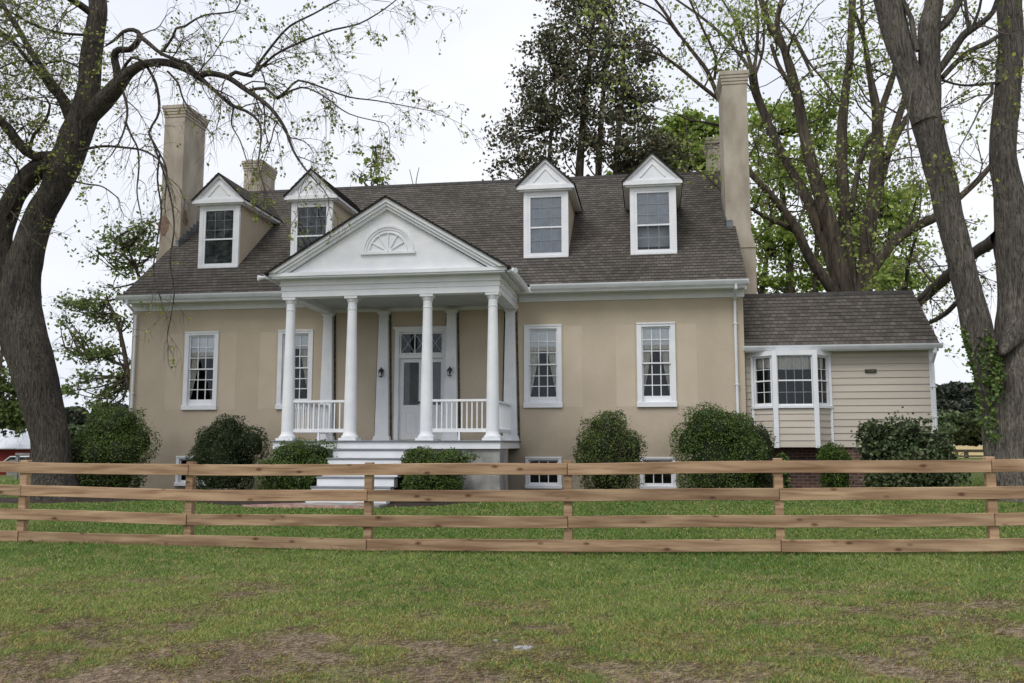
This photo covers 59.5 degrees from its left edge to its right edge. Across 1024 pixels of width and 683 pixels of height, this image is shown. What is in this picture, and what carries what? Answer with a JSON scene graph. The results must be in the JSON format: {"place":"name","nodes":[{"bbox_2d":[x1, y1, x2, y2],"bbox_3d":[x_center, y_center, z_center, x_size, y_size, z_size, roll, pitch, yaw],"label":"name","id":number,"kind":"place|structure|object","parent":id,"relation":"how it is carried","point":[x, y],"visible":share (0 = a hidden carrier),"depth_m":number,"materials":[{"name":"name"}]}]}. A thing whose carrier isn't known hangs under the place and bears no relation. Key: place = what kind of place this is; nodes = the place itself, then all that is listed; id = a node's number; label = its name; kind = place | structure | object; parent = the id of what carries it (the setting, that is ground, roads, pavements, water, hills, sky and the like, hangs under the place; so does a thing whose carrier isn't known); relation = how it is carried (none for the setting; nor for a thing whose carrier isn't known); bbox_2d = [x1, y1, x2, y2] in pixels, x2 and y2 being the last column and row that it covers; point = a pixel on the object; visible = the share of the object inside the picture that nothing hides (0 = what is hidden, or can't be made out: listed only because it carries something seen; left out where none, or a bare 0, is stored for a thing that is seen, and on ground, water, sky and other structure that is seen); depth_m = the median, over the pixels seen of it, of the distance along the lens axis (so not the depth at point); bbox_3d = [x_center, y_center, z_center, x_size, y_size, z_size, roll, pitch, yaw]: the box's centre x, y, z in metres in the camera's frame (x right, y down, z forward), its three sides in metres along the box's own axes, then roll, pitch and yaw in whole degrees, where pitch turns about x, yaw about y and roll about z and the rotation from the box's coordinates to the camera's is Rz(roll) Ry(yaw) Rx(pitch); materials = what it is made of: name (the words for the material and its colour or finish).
{"place":"outdoors","nodes":[
{"label":"outdoors","id":0,"kind":"place"},
{"bbox_2d":[0,445,1023,682],"bbox_3d":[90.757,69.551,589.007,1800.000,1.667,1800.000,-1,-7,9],"label":"lawn","id":1,"kind":"structure","parent":0,"point":[980,475],"depth_m":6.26,"materials":[{"name":"green plant"}]},
{"bbox_2d":[0,349,29,447],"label":"edge tree","id":2,"kind":"object","parent":1,"relation":"on","point":[11,415],"visible":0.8,"depth_m":65.65,"materials":[{"name":"green plant"}]},
{"bbox_2d":[0,429,29,474],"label":"barn","id":3,"kind":"structure","parent":1,"relation":"on","point":[10,441],"depth_m":68.81,"materials":[{"name":"metal"}]},
{"bbox_2d":[4,456,28,474],"bbox_3d":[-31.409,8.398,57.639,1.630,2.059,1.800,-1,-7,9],"label":"car","id":4,"kind":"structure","parent":1,"relation":"on","point":[10,459],"depth_m":56.97,"materials":[{"name":"metal"}]},
{"bbox_2d":[14,453,29,478],"bbox_3d":[-17.787,4.695,32.780,0.850,1.222,0.120,-1,-7,9],"label":"grey fence","id":5,"kind":"object","parent":1,"relation":"on","point":[17,459],"visible":0.33,"depth_m":32.82,"materials":[{"name":"grey wood"}]},
{"bbox_2d":[0,497,155,502],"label":"tree bed","id":6,"kind":"object","parent":1,"relation":"on","point":[15,500],"visible":0.42,"depth_m":19.20,"materials":[{"name":"brown soil"}]},
{"bbox_2d":[0,0,493,500],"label":"old tree","id":7,"kind":"object","parent":6,"relation":"on","point":[25,343],"visible":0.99,"depth_m":20.04,"materials":[{"name":"brown plant"}]},
{"bbox_2d":[43,205,159,422],"bbox_3d":[-12.576,0.092,27.516,4.271,8.580,2.426,-1,-7,9],"label":"young tree","id":8,"kind":"object","parent":1,"relation":"on","point":[107,354],"visible":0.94,"depth_m":27.34,"materials":[{"name":"green plant"}]},
{"bbox_2d":[242,502,387,508],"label":"walk","id":9,"kind":"structure","parent":1,"relation":"on","point":[288,505],"depth_m":17.16,"materials":[{"name":"concrete"}]},
{"bbox_2d":[170,500,476,506],"bbox_3d":[-0.604,3.386,19.597,22.000,0.203,5.288,-1,-7,9],"label":"mulch bed","id":10,"kind":"object","parent":1,"relation":"on","point":[398,504],"visible":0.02,"depth_m":18.01,"materials":[{"name":"brown soil"}]},
{"bbox_2d":[70,404,164,487],"bbox_3d":[-9.403,2.550,21.141,2.228,2.165,2.191,-1,-7,9],"label":"boxwood","id":11,"kind":"object","parent":10,"relation":"on","point":[118,436],"visible":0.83,"depth_m":20.67,"materials":[{"name":"green plant"}]},
{"bbox_2d":[185,413,270,489],"bbox_3d":[-6.783,2.690,21.564,2.068,1.946,1.672,-1,-7,9],"label":"boxwood","id":12,"kind":"object","parent":10,"relation":"on","point":[228,440],"visible":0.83,"depth_m":21.25,"materials":[{"name":"green plant"}]},
{"bbox_2d":[252,437,340,489],"bbox_3d":[-4.633,2.732,19.415,1.990,1.360,1.848,-1,-7,9],"label":"boxwood","id":13,"kind":"object","parent":10,"relation":"on","point":[297,453],"visible":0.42,"depth_m":19.01,"materials":[{"name":"green plant"}]},
{"bbox_2d":[399,445,482,502],"bbox_3d":[-1.481,2.715,18.455,1.808,1.148,1.480,-1,-7,9],"label":"boxwood","id":14,"kind":"object","parent":10,"relation":"on","point":[421,454],"visible":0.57,"depth_m":18.14,"materials":[{"name":"green plant"}]},
{"bbox_2d":[570,409,647,488],"bbox_3d":[2.162,2.438,19.902,1.771,1.986,1.663,-1,-7,9],"label":"boxwood","id":15,"kind":"object","parent":10,"relation":"on","point":[608,439],"visible":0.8,"depth_m":19.58,"materials":[{"name":"green plant"}]},
{"bbox_2d":[669,401,769,487],"bbox_3d":[4.535,2.341,19.771,2.142,2.081,2.008,-1,-7,9],"label":"boxwood","id":16,"kind":"object","parent":10,"relation":"on","point":[717,434],"visible":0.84,"depth_m":19.33,"materials":[{"name":"green plant"}]},
{"bbox_2d":[738,421,778,487],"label":"boxwood","id":17,"kind":"object","parent":10,"relation":"on","point":[764,480],"visible":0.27,"depth_m":19.88,"materials":[{"name":"green plant"}]},
{"bbox_2d":[772,452,791,487],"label":"plant","id":18,"kind":"object","parent":10,"relation":"on","point":[783,456],"visible":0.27,"depth_m":19.93,"materials":[{"name":"green plant"}]},
{"bbox_2d":[815,440,853,487],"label":"boxwood","id":19,"kind":"object","parent":10,"relation":"on","point":[828,451],"visible":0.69,"depth_m":19.79,"materials":[{"name":"green plant"}]},
{"bbox_2d":[843,406,974,487],"bbox_3d":[8.434,2.347,19.154,2.682,1.917,2.611,-1,-7,9],"label":"rhododendron","id":20,"kind":"object","parent":10,"relation":"on","point":[905,440],"visible":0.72,"depth_m":18.77,"materials":[{"name":"green plant"}]},
{"bbox_2d":[344,138,419,185],"bbox_3d":[-5.286,-2.217,35.470,2.586,12.759,2.113,-5,-8,35],"label":"thin tree","id":21,"kind":"object","parent":1,"relation":"on","point":[374,164],"visible":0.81,"depth_m":36.20,"materials":[{"name":"green plant"}]},
{"bbox_2d":[5,409,981,446],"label":"field trees","id":22,"kind":"object","parent":1,"relation":"on","point":[965,430],"visible":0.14,"depth_m":117.17,"materials":[{"name":"green plant"}]},
{"bbox_2d":[0,457,1023,555],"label":"rail fence","id":23,"kind":"object","parent":1,"relation":"on","point":[990,492],"visible":0.95,"depth_m":10.89,"materials":[{"name":"brown wood"}]},
{"bbox_2d":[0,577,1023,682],"bbox_3d":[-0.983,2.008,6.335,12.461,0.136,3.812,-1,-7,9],"label":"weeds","id":24,"kind":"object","parent":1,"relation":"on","point":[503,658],"visible":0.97,"depth_m":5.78,"materials":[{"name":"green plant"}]},
{"bbox_2d":[65,380,978,424],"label":"wood","id":25,"kind":"object","parent":1,"relation":"on","point":[960,396],"visible":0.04,"depth_m":140.09,"materials":[{"name":"green plant"}]},
{"bbox_2d":[513,645,532,649],"bbox_3d":[0.075,2.010,5.854,0.156,0.034,0.119,-1,-7,9],"label":"stone","id":26,"kind":"object","parent":1,"relation":"on","point":[525,647],"visible":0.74,"depth_m":5.84,"materials":[{"name":"white stone"}]},
{"bbox_2d":[115,69,942,507],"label":"house","id":27,"kind":"structure","parent":1,"relation":"on","point":[543,307],"depth_m":22.34,"materials":[{"name":"paint"}]},
{"bbox_2d":[174,456,205,485],"bbox_3d":[-8.260,3.362,23.273,0.930,0.770,0.300,-1,-7,9],"label":"basement window","id":28,"kind":"structure","parent":27,"relation":"in","point":[180,480],"depth_m":23.25,"materials":[{"name":"white paint"}]},
{"bbox_2d":[181,331,218,409],"bbox_3d":[-8.143,0.767,23.507,0.980,2.060,0.207,-1,-7,9],"label":"window","id":29,"kind":"structure","parent":27,"relation":"in","point":[198,344],"depth_m":23.52,"materials":[{"name":"white paint"}]},
{"bbox_2d":[275,329,313,409],"bbox_3d":[-5.583,0.722,23.117,0.980,2.060,0.207,-1,-7,9],"label":"window","id":30,"kind":"structure","parent":27,"relation":"in","point":[303,337],"depth_m":23.12,"materials":[{"name":"white paint"}]},
{"bbox_2d":[378,367,383,376],"bbox_3d":[-3.280,0.768,22.453,0.150,0.254,0.181,-1,-7,9],"label":"wall lantern","id":31,"kind":"object","parent":27,"relation":"attached to","point":[381,370],"depth_m":22.45,"materials":[{"name":"metal"}]},
{"bbox_2d":[399,359,421,439],"bbox_3d":[-2.569,1.451,22.622,0.562,2.045,0.151,-1,-7,9],"label":"door","id":32,"kind":"structure","parent":27,"relation":"in","point":[410,398],"depth_m":22.66,"materials":[{"name":"paint"}]},
{"bbox_2d":[433,358,442,439],"bbox_3d":[-2.003,1.446,22.573,0.564,2.045,0.078,-1,-7,9],"label":"door","id":33,"kind":"structure","parent":27,"relation":"in","point":[437,362],"depth_m":22.59,"materials":[{"name":"paint"}]},
{"bbox_2d":[447,366,452,375],"bbox_3d":[-1.541,0.738,22.188,0.150,0.254,0.181,-1,-7,9],"label":"wall lantern","id":34,"kind":"object","parent":27,"relation":"attached to","point":[449,370],"depth_m":22.17,"materials":[{"name":"metal"}]},
{"bbox_2d":[523,324,562,407],"bbox_3d":[0.768,0.611,22.152,0.970,2.060,0.207,-1,-7,9],"label":"window","id":35,"kind":"structure","parent":27,"relation":"in","point":[543,337],"depth_m":22.17,"materials":[{"name":"white paint"}]},
{"bbox_2d":[524,457,561,488],"bbox_3d":[0.780,3.204,21.899,0.920,0.770,0.300,-1,-7,9],"label":"basement window","id":36,"kind":"structure","parent":27,"relation":"in","point":[531,481],"depth_m":21.84,"materials":[{"name":"white paint"}]},
{"bbox_2d":[636,322,676,406],"bbox_3d":[3.501,0.563,21.736,0.960,2.060,0.207,-1,-7,9],"label":"window","id":37,"kind":"structure","parent":27,"relation":"in","point":[650,336],"depth_m":21.75,"materials":[{"name":"white paint"}]},
{"bbox_2d":[640,457,676,488],"bbox_3d":[3.498,3.156,21.485,0.880,0.770,0.300,-1,-7,9],"label":"basement window","id":38,"kind":"structure","parent":27,"relation":"in","point":[652,481],"depth_m":21.44,"materials":[{"name":"white paint"}]},
{"bbox_2d":[749,350,833,447],"bbox_3d":[6.641,1.365,21.172,1.920,2.275,0.550,-1,-7,9],"label":"bay window","id":39,"kind":"structure","parent":27,"relation":"in","point":[793,425],"depth_m":21.02,"materials":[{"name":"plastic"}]},
{"bbox_2d":[472,0,703,180],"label":"magnolia tree","id":40,"kind":"object","parent":1,"relation":"on","point":[562,75],"visible":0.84,"depth_m":34.84,"materials":[{"name":"green plant"}]},
{"bbox_2d":[602,105,756,174],"bbox_3d":[7.537,-2.983,40.078,6.940,15.367,3.811,-1,-7,9],"label":"leafy tree","id":41,"kind":"object","parent":1,"relation":"on","point":[673,120],"visible":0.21,"depth_m":39.96,"materials":[{"name":"green plant"}]},
{"bbox_2d":[560,0,1023,365],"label":"maple tree","id":42,"kind":"object","parent":1,"relation":"on","point":[834,237],"visible":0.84,"depth_m":27.52,"materials":[{"name":"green plant"}]},
{"bbox_2d":[747,61,863,293],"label":"leafy tree","id":43,"kind":"object","parent":1,"relation":"on","point":[789,278],"visible":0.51,"depth_m":41.24,"materials":[{"name":"green plant"}]},
{"bbox_2d":[813,128,943,289],"bbox_3d":[15.833,-2.470,38.609,5.612,14.013,4.401,-1,-7,9],"label":"leafy tree","id":44,"kind":"object","parent":1,"relation":"on","point":[894,212],"visible":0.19,"depth_m":38.41,"materials":[{"name":"green plant"}]},
{"bbox_2d":[873,247,947,303],"bbox_3d":[15.834,0.190,36.244,3.744,8.169,2.860,-1,-7,9],"label":"tree","id":45,"kind":"object","parent":1,"relation":"on","point":[912,284],"visible":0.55,"depth_m":36.26,"materials":[{"name":"green plant"}]},
{"bbox_2d":[873,0,1023,502],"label":"forked tree","id":46,"kind":"object","parent":1,"relation":"on","point":[921,78],"visible":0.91,"depth_m":18.20,"materials":[{"name":"grey plant"}]},
{"bbox_2d":[959,324,1006,443],"bbox_3d":[9.282,0.828,17.600,0.847,2.375,0.160,-1,-7,9],"label":"ivy","id":47,"kind":"object","parent":46,"relation":"attached to","point":[998,368],"visible":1,"depth_m":17.59,"materials":[{"name":"green plant"}]},
{"bbox_2d":[951,449,983,457],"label":"field fence","id":48,"kind":"object","parent":1,"relation":"on","point":[966,451],"visible":0.06,"depth_m":65.14,"materials":[{"name":"brown wood"}]},
{"bbox_2d":[0,0,1023,412],"label":"sky","id":49,"kind":"structure","parent":0,"point":[472,68],"materials":[{"name":"white"}]}
]}

